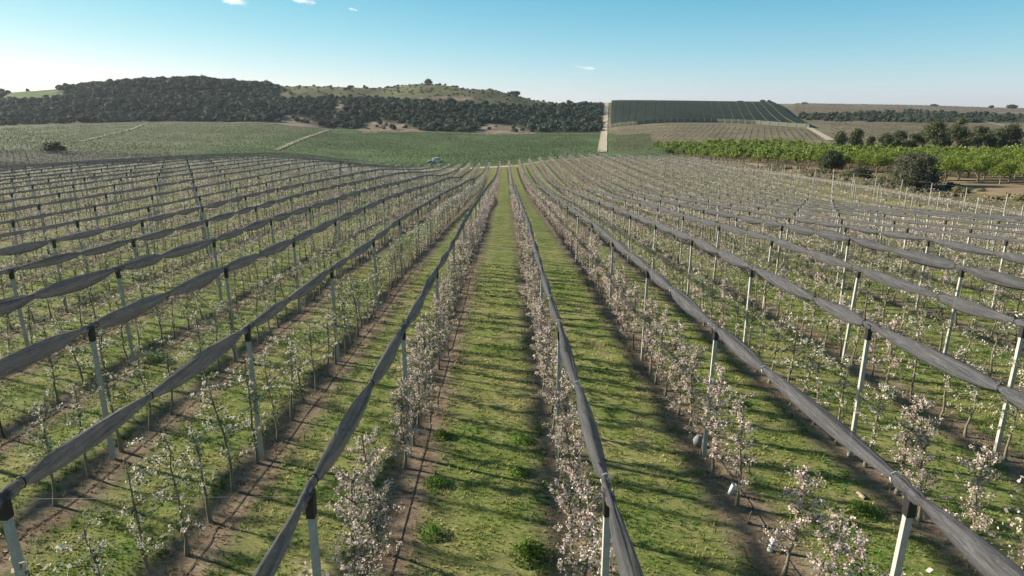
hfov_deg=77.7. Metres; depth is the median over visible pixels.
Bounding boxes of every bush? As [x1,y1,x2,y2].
[37,141,67,152]
[663,147,677,153]
[851,167,872,177]
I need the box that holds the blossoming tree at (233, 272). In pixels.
[220,245,243,302]
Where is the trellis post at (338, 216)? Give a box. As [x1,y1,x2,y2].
[336,200,340,240]
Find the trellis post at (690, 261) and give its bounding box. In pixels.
[687,238,692,295]
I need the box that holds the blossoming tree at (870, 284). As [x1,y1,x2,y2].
[852,256,886,319]
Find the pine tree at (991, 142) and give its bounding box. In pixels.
[982,130,997,147]
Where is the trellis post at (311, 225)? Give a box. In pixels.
[309,208,314,253]
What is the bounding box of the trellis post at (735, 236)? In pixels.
[731,216,737,264]
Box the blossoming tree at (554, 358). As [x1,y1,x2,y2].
[541,328,571,431]
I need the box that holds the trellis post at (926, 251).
[915,239,929,307]
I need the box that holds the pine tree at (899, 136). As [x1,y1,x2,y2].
[892,130,909,147]
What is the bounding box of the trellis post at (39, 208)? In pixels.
[38,206,49,253]
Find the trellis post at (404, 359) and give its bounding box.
[400,325,411,456]
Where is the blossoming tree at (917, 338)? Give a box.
[900,311,931,402]
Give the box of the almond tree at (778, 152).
[767,147,786,162]
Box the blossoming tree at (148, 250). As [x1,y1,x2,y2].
[138,232,159,276]
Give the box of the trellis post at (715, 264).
[713,226,719,281]
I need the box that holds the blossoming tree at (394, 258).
[385,234,399,286]
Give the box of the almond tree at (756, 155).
[751,150,765,162]
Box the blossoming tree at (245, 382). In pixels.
[224,357,280,463]
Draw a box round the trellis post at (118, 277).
[115,271,135,361]
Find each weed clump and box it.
[143,351,170,363]
[419,522,446,542]
[423,474,449,490]
[431,429,451,440]
[509,465,529,479]
[509,539,549,569]
[512,432,531,444]
[721,394,745,407]
[844,499,882,521]
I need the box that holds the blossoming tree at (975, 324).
[960,294,991,361]
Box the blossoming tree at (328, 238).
[321,236,340,268]
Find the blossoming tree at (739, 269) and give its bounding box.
[732,248,747,296]
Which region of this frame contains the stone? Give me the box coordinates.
[693,434,702,446]
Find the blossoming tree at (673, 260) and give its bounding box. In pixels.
[663,250,678,296]
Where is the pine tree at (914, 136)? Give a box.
[904,133,918,148]
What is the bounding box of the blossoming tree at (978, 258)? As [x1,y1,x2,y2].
[973,246,984,266]
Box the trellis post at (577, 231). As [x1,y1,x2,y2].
[575,215,578,260]
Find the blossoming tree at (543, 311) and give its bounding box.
[533,295,550,333]
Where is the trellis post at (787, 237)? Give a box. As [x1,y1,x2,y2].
[783,218,789,264]
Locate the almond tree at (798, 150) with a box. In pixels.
[791,148,802,164]
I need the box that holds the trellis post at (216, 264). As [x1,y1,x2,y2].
[212,241,222,304]
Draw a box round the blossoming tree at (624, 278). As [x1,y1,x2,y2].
[610,271,639,330]
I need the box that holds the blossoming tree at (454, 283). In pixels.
[441,264,463,332]
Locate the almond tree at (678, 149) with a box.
[674,146,683,155]
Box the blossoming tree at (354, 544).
[326,466,385,575]
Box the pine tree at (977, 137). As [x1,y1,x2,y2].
[964,125,992,147]
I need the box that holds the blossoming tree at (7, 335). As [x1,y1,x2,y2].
[0,311,20,356]
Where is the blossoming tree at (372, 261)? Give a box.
[366,249,388,309]
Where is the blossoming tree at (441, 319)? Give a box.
[430,291,450,359]
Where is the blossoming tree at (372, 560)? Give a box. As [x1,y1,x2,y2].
[343,463,402,575]
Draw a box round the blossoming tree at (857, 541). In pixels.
[821,515,905,575]
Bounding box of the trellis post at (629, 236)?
[627,215,630,262]
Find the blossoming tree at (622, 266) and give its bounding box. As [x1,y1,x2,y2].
[609,264,627,315]
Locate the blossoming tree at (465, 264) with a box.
[457,240,471,287]
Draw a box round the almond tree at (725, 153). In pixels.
[720,149,730,160]
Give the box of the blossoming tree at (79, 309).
[67,291,96,339]
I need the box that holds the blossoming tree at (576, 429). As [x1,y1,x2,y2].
[542,405,603,508]
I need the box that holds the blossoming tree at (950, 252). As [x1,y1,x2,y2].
[937,247,956,286]
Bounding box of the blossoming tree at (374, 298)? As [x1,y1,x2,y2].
[363,270,381,314]
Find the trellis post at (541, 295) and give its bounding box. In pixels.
[540,270,542,312]
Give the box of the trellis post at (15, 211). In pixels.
[11,194,20,235]
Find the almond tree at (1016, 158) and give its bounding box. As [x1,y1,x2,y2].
[1003,155,1023,178]
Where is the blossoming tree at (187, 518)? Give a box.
[126,431,210,556]
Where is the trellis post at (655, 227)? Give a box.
[651,225,656,280]
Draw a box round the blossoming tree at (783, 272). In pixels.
[765,267,790,316]
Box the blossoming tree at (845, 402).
[825,354,871,444]
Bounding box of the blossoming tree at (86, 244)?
[78,239,96,272]
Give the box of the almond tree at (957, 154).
[954,150,967,172]
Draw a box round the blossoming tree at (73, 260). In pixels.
[67,244,84,273]
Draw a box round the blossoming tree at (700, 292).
[691,273,714,306]
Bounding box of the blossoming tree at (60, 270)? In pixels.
[44,267,67,312]
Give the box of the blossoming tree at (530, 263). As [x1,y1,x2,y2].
[522,256,531,291]
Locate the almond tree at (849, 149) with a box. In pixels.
[845,148,855,152]
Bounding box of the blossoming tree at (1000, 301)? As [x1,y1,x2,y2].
[987,265,1017,338]
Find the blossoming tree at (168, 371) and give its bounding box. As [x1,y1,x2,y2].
[143,332,180,414]
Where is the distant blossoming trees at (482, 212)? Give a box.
[0,152,1023,575]
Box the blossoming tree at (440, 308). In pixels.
[424,298,450,369]
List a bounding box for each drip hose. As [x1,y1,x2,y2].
[0,225,411,558]
[0,271,235,379]
[1,220,300,338]
[1,227,367,445]
[185,236,440,575]
[390,240,481,575]
[564,239,799,575]
[639,238,1023,463]
[709,238,1004,340]
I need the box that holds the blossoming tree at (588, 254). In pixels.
[578,236,597,276]
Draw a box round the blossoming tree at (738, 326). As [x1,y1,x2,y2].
[724,286,749,353]
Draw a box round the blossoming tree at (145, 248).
[122,231,150,280]
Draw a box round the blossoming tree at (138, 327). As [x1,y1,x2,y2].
[123,295,148,356]
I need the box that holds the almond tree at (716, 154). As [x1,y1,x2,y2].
[712,150,726,159]
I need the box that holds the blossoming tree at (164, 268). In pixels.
[151,247,172,299]
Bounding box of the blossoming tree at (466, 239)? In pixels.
[462,226,470,264]
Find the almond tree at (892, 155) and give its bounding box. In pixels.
[883,151,900,171]
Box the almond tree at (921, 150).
[915,148,932,154]
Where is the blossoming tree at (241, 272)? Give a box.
[232,251,246,297]
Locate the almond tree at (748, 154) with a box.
[742,149,756,163]
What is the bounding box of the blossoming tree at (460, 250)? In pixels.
[455,234,471,292]
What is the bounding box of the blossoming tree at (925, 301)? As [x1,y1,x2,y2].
[905,275,946,342]
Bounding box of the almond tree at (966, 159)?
[953,155,972,179]
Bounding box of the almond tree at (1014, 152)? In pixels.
[1003,148,1023,155]
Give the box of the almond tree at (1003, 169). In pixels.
[986,160,1017,183]
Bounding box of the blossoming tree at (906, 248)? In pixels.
[895,243,912,277]
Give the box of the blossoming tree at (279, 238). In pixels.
[273,234,289,273]
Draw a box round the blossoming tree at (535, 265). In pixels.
[525,253,539,307]
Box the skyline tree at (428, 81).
[424,78,432,83]
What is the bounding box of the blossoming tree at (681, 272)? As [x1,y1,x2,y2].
[669,255,691,290]
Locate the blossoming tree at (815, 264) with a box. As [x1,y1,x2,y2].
[809,239,825,274]
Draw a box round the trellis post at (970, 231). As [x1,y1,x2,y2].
[963,228,971,264]
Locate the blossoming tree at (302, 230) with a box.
[289,219,307,261]
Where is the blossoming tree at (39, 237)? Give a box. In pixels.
[33,233,53,267]
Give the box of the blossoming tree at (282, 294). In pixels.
[269,265,293,320]
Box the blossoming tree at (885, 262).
[872,256,892,295]
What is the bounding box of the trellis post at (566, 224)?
[566,207,567,246]
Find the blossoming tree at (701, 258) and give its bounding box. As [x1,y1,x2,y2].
[694,238,708,269]
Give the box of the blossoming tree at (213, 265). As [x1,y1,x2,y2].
[202,252,223,299]
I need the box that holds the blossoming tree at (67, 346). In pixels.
[41,313,93,389]
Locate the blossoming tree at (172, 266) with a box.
[161,258,180,295]
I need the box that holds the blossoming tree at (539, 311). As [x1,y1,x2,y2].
[531,309,552,383]
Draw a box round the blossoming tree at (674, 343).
[654,320,688,398]
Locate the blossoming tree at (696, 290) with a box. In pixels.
[686,262,704,300]
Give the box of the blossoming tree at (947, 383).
[930,342,980,419]
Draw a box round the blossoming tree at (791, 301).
[779,266,807,324]
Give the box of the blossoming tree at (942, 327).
[924,278,960,351]
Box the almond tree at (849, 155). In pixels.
[843,151,858,170]
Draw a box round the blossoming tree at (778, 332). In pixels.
[752,310,799,383]
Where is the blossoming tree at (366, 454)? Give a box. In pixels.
[340,421,404,552]
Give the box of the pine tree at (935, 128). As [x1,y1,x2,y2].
[922,119,950,146]
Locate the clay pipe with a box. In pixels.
[856,491,867,499]
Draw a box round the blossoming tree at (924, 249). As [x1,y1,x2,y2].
[917,240,933,274]
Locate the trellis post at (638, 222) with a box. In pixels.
[637,204,639,238]
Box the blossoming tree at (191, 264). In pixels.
[176,245,196,278]
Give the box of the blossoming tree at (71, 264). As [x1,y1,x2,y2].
[67,258,81,306]
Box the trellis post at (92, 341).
[88,325,115,459]
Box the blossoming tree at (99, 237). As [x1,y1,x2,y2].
[93,232,109,268]
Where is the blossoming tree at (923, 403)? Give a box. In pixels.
[881,393,935,495]
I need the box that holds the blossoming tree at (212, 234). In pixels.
[202,233,220,263]
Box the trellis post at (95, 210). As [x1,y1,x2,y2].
[94,206,102,254]
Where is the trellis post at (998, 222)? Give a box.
[991,220,999,259]
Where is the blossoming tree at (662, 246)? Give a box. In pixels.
[655,238,671,275]
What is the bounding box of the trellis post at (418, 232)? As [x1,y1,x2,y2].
[417,208,419,257]
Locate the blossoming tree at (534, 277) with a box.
[525,266,540,327]
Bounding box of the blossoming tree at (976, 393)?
[945,356,1008,437]
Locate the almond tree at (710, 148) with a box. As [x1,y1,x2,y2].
[705,144,715,157]
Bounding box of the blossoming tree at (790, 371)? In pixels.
[780,310,815,381]
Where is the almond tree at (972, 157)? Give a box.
[961,154,975,176]
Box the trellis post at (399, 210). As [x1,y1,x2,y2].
[398,195,400,228]
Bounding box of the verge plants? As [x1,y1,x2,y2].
[683,158,1023,205]
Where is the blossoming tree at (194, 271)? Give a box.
[188,264,209,322]
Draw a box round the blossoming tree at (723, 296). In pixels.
[712,272,733,343]
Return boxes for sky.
[0,0,1023,107]
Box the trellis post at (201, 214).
[199,196,204,238]
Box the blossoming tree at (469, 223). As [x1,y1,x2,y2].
[466,220,475,264]
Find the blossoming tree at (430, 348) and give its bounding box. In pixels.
[408,315,447,381]
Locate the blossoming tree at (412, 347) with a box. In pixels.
[400,332,439,427]
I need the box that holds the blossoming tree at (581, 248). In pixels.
[574,233,587,262]
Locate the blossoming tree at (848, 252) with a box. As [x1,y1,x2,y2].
[838,236,856,270]
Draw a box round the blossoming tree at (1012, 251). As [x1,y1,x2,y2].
[997,245,1018,293]
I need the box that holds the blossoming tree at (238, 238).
[231,235,245,256]
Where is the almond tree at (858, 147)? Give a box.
[853,144,866,149]
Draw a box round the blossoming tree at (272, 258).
[265,242,279,277]
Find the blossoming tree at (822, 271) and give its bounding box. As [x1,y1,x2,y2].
[813,262,829,297]
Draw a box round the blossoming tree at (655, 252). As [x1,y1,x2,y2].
[649,236,661,269]
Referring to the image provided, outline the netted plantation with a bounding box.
[611,100,808,127]
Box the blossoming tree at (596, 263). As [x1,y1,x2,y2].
[588,250,605,293]
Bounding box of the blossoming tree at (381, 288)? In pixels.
[374,255,389,302]
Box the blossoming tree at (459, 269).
[447,249,463,296]
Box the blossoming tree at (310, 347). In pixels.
[295,320,324,389]
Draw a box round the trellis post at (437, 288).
[436,270,440,360]
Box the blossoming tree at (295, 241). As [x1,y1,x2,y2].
[290,230,299,254]
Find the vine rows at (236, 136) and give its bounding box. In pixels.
[0,121,599,167]
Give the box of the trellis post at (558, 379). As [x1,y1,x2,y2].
[555,324,560,456]
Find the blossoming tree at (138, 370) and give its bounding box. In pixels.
[120,338,166,429]
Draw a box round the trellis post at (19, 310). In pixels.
[8,271,29,345]
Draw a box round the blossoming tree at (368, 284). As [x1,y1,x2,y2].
[352,272,382,322]
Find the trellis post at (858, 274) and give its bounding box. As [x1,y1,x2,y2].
[841,271,860,359]
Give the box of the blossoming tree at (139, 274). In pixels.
[126,269,152,299]
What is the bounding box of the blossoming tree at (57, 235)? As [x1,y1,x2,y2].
[50,230,66,267]
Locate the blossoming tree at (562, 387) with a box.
[541,364,578,431]
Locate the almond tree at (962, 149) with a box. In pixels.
[955,145,972,152]
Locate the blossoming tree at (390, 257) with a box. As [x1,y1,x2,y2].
[383,249,394,295]
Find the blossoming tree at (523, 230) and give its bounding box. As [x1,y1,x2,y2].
[516,224,526,263]
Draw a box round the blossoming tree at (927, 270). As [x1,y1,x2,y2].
[914,267,937,311]
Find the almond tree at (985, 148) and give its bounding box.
[969,146,988,152]
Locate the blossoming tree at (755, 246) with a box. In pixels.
[748,239,766,274]
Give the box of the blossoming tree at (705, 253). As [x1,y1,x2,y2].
[702,233,719,277]
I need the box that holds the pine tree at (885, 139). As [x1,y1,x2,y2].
[878,132,894,146]
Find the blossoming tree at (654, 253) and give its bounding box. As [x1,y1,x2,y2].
[647,233,665,284]
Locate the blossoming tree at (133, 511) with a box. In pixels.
[82,457,189,575]
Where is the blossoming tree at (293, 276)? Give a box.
[282,261,303,312]
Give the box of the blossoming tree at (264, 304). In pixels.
[249,278,279,334]
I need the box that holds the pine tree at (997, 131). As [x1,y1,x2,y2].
[992,128,1006,147]
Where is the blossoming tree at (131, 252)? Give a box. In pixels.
[122,241,140,284]
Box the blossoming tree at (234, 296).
[224,285,251,346]
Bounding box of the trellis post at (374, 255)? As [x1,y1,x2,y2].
[372,241,378,310]
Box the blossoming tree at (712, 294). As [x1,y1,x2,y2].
[699,277,729,333]
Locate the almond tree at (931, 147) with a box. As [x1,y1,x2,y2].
[925,145,938,150]
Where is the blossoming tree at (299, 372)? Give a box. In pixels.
[277,326,313,403]
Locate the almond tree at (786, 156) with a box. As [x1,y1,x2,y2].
[778,151,793,165]
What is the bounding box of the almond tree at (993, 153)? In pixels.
[978,149,997,156]
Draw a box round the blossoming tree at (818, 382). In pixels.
[797,336,840,424]
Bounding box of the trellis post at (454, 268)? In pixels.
[453,245,456,310]
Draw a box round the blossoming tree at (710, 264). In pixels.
[706,240,722,279]
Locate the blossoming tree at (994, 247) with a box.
[981,233,1002,267]
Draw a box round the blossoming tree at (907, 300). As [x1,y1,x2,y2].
[894,273,920,328]
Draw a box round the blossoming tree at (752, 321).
[736,291,765,346]
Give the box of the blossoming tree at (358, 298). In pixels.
[342,274,369,335]
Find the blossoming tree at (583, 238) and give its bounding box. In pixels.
[575,231,588,272]
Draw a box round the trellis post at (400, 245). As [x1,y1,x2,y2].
[398,219,403,277]
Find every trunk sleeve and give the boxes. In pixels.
[728,483,735,494]
[767,536,775,552]
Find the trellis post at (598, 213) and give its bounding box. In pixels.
[598,201,599,234]
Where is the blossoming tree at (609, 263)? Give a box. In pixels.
[603,253,617,303]
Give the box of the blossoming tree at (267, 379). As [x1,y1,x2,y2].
[249,343,289,440]
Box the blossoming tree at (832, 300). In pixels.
[808,278,842,346]
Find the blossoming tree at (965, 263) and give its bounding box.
[951,253,977,296]
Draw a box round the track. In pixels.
[806,126,833,139]
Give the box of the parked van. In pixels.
[432,158,441,161]
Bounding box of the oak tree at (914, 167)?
[884,150,947,190]
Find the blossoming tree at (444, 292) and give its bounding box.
[432,270,453,349]
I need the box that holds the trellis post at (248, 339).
[244,326,263,459]
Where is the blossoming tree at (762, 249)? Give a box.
[756,243,768,268]
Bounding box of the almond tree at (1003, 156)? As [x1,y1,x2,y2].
[997,152,1014,160]
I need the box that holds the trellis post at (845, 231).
[836,227,846,283]
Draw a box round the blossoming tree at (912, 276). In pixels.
[897,262,919,304]
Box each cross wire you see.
[52,327,982,330]
[69,492,1023,498]
[232,269,955,270]
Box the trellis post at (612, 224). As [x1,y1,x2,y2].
[611,207,613,247]
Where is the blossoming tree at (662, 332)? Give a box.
[647,300,672,384]
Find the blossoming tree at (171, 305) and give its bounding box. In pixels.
[158,276,181,338]
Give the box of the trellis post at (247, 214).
[244,196,249,237]
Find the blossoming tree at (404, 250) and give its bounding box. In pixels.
[397,232,412,273]
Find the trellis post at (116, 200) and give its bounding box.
[113,185,119,218]
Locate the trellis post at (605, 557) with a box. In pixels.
[601,487,610,575]
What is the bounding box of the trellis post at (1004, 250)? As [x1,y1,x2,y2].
[991,238,1007,308]
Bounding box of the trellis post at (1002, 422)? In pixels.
[993,323,1023,454]
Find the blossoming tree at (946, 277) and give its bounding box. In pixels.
[933,255,958,316]
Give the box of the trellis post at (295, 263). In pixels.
[292,241,301,310]
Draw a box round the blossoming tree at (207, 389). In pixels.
[177,372,256,492]
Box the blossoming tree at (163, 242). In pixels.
[157,237,169,272]
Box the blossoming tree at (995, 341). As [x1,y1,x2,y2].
[979,307,1018,376]
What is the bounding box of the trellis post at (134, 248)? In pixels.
[132,241,143,297]
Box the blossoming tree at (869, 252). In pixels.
[865,237,883,267]
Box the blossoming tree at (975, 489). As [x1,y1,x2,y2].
[941,440,1010,559]
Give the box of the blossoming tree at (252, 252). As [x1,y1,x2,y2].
[244,235,267,287]
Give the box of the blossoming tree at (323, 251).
[313,236,329,288]
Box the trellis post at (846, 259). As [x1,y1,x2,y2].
[839,238,850,303]
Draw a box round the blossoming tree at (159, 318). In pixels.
[136,273,169,346]
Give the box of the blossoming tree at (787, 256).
[779,243,799,277]
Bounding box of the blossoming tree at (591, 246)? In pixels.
[585,237,595,284]
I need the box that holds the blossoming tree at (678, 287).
[668,261,688,288]
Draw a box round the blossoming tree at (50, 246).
[45,243,70,271]
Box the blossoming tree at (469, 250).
[465,236,475,268]
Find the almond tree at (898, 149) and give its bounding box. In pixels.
[892,146,908,151]
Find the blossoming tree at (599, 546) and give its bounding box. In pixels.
[575,523,614,575]
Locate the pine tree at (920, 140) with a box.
[914,129,928,146]
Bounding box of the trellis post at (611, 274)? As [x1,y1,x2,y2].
[609,242,613,310]
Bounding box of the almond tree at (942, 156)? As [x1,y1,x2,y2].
[935,154,948,171]
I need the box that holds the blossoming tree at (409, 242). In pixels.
[402,228,416,269]
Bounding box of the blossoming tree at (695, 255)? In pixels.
[689,232,700,272]
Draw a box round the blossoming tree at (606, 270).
[597,256,610,298]
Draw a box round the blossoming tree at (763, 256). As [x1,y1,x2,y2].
[746,253,775,304]
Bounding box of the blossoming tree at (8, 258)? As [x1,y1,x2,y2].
[0,255,22,295]
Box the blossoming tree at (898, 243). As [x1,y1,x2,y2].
[884,230,908,274]
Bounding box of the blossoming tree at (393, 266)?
[384,245,398,290]
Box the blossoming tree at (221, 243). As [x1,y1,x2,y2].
[213,240,229,265]
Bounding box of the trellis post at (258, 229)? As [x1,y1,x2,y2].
[255,208,261,251]
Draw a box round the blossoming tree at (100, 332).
[84,312,108,377]
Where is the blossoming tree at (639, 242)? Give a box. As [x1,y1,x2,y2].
[633,236,648,271]
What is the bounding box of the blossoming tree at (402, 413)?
[386,376,418,468]
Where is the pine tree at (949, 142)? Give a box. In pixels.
[937,128,953,147]
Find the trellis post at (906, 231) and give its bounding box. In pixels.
[899,227,908,277]
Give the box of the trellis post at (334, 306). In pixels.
[330,267,339,361]
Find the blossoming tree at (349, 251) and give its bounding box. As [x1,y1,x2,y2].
[343,232,357,268]
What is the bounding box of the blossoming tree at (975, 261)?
[967,254,985,286]
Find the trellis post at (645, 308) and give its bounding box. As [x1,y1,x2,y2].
[641,269,648,360]
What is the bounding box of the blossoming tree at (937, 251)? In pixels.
[928,236,945,278]
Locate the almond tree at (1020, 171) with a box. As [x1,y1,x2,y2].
[1014,161,1023,175]
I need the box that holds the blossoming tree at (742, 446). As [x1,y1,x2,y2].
[721,390,759,506]
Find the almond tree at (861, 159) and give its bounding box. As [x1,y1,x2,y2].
[850,151,873,167]
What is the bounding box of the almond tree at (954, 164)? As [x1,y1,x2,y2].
[932,155,965,182]
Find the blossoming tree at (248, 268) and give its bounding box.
[236,249,260,292]
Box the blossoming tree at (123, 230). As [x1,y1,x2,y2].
[117,229,132,259]
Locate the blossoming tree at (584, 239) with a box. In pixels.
[576,226,589,270]
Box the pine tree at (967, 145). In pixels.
[959,132,971,147]
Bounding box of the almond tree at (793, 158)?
[789,152,804,164]
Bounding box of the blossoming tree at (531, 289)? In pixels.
[527,279,547,331]
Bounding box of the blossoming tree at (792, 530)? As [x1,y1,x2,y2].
[757,459,835,575]
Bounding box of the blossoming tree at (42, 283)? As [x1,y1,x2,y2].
[25,268,63,318]
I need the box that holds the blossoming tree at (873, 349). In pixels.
[862,303,888,377]
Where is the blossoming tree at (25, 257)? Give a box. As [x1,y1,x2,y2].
[17,251,38,291]
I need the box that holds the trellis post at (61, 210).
[58,193,66,233]
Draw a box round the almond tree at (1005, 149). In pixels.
[996,147,1011,152]
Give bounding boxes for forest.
[0,74,603,131]
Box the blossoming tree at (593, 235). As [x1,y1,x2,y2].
[583,233,599,274]
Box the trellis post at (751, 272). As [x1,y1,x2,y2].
[743,266,753,342]
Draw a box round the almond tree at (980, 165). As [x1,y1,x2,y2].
[963,155,996,181]
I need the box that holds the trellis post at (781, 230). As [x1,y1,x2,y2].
[775,224,782,273]
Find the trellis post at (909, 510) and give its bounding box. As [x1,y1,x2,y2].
[890,492,917,575]
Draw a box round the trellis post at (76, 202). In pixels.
[72,185,79,219]
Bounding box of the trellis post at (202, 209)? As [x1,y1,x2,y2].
[201,207,208,255]
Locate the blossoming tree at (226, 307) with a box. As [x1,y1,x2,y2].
[211,299,251,361]
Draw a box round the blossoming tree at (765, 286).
[753,259,774,310]
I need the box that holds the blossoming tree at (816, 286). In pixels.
[801,279,830,337]
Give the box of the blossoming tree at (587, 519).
[557,474,622,575]
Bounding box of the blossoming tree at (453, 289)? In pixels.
[442,278,458,324]
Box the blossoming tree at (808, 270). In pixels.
[798,246,820,291]
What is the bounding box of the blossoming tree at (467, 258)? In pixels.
[455,240,472,282]
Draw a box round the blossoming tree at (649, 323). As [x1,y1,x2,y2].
[636,296,660,361]
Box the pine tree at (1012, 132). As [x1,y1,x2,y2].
[995,122,1023,146]
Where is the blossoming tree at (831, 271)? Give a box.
[825,253,842,299]
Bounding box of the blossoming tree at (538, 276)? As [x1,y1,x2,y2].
[518,266,543,303]
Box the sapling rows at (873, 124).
[610,122,1023,151]
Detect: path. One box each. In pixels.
[81,123,147,140]
[167,122,577,133]
[274,130,327,149]
[415,165,511,170]
[683,161,1023,215]
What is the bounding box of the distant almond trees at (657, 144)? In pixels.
[650,137,808,150]
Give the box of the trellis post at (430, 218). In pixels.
[429,203,431,242]
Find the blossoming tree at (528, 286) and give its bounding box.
[519,273,540,321]
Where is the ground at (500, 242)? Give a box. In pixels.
[0,80,1023,575]
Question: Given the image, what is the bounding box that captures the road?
[598,102,608,151]
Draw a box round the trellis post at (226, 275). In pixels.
[224,267,237,360]
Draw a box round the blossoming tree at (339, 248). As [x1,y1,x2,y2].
[331,235,347,279]
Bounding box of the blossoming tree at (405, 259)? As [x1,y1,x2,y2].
[394,235,410,278]
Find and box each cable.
[661,152,1023,216]
[676,153,1018,211]
[696,155,1019,203]
[702,155,1019,195]
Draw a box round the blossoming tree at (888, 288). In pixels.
[870,261,904,327]
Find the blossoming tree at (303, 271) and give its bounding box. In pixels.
[292,259,306,305]
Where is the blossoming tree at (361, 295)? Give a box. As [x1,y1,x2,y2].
[350,281,369,327]
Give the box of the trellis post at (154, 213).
[151,196,157,230]
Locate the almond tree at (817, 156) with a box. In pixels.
[812,150,828,167]
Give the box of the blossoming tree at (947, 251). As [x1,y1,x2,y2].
[936,240,958,275]
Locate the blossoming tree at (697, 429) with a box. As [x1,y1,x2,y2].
[683,372,731,453]
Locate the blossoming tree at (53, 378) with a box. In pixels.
[29,321,72,406]
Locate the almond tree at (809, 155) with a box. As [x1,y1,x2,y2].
[797,149,815,167]
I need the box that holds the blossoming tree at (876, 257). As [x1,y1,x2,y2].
[863,240,887,291]
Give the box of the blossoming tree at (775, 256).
[762,243,779,271]
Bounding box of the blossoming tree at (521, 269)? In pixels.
[519,246,532,277]
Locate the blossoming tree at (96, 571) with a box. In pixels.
[54,511,118,575]
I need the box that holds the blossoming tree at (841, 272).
[831,265,854,300]
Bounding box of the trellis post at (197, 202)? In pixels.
[195,188,200,219]
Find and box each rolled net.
[0,151,60,154]
[0,151,79,155]
[0,152,318,173]
[0,153,104,159]
[0,153,310,171]
[0,153,353,177]
[0,155,171,164]
[0,155,206,169]
[0,155,364,181]
[0,156,374,184]
[0,157,385,189]
[0,157,397,195]
[0,158,260,167]
[0,159,405,203]
[0,160,417,212]
[0,160,468,316]
[0,160,478,378]
[0,160,488,507]
[0,161,428,224]
[0,161,438,237]
[0,161,448,255]
[0,161,458,275]
[1,152,82,156]
[1,156,271,167]
[3,159,226,166]
[4,153,124,160]
[5,152,101,157]
[5,155,152,163]
[6,154,147,162]
[9,153,137,161]
[57,162,233,164]
[252,162,498,575]
[509,158,643,575]
[519,157,1023,575]
[529,156,1023,411]
[540,155,1023,326]
[552,155,1023,290]
[560,152,1023,264]
[571,152,1023,243]
[580,151,1023,234]
[590,150,1023,227]
[602,150,1023,223]
[618,152,1023,220]
[629,152,1020,218]
[640,152,1023,218]
[650,152,1023,217]
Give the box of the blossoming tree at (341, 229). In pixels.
[329,227,350,275]
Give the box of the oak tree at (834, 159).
[817,149,847,170]
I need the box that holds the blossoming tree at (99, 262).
[91,241,116,295]
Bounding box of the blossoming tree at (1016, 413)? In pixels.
[985,357,1023,461]
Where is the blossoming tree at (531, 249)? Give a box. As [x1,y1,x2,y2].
[521,247,537,274]
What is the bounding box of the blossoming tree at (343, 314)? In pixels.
[324,287,355,353]
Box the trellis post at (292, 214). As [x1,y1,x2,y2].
[290,198,295,236]
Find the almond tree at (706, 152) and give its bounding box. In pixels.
[700,149,710,158]
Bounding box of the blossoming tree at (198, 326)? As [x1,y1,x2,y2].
[176,303,218,385]
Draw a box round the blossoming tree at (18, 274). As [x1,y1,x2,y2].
[3,260,47,323]
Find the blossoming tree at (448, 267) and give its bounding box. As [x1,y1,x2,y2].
[443,262,457,317]
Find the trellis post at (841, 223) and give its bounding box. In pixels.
[835,219,842,266]
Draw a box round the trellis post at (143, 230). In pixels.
[141,222,151,275]
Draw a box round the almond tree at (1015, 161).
[999,157,1023,181]
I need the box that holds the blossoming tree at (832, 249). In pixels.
[826,245,842,282]
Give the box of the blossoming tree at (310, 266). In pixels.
[297,253,326,299]
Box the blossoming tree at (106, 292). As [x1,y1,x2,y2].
[98,277,115,311]
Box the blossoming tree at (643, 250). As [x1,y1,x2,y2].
[636,237,651,273]
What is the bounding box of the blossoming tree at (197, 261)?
[186,249,207,273]
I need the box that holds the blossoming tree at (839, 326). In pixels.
[823,294,857,356]
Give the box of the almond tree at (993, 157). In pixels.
[992,156,1004,176]
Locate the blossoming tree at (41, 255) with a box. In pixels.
[30,250,51,281]
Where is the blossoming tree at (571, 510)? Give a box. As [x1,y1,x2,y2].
[545,438,602,562]
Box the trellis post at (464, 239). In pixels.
[463,219,465,276]
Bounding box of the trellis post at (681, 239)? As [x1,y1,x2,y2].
[679,216,683,263]
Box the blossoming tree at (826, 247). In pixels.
[820,239,829,278]
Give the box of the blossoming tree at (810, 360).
[789,334,824,410]
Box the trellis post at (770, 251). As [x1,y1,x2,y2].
[762,240,773,309]
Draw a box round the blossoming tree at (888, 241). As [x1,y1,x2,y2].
[876,236,898,270]
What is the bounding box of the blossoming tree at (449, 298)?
[435,283,458,340]
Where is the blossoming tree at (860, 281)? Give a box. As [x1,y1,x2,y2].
[851,259,873,310]
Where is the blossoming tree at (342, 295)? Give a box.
[329,271,360,343]
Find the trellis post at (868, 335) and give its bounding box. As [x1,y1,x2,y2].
[847,324,871,456]
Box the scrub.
[797,108,1023,122]
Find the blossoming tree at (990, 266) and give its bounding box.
[979,260,997,303]
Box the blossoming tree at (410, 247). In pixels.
[402,228,418,266]
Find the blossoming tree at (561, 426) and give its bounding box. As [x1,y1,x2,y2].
[547,364,587,471]
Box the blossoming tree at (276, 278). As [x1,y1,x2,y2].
[260,257,281,327]
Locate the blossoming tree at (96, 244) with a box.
[87,241,105,268]
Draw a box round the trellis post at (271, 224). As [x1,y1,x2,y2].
[270,220,277,274]
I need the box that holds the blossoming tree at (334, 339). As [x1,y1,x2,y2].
[318,307,350,364]
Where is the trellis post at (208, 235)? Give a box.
[205,220,213,268]
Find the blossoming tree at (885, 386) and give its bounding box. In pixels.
[848,370,907,467]
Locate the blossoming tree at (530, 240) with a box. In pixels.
[520,238,537,272]
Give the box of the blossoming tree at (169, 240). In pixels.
[163,230,179,268]
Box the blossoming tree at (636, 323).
[617,279,644,349]

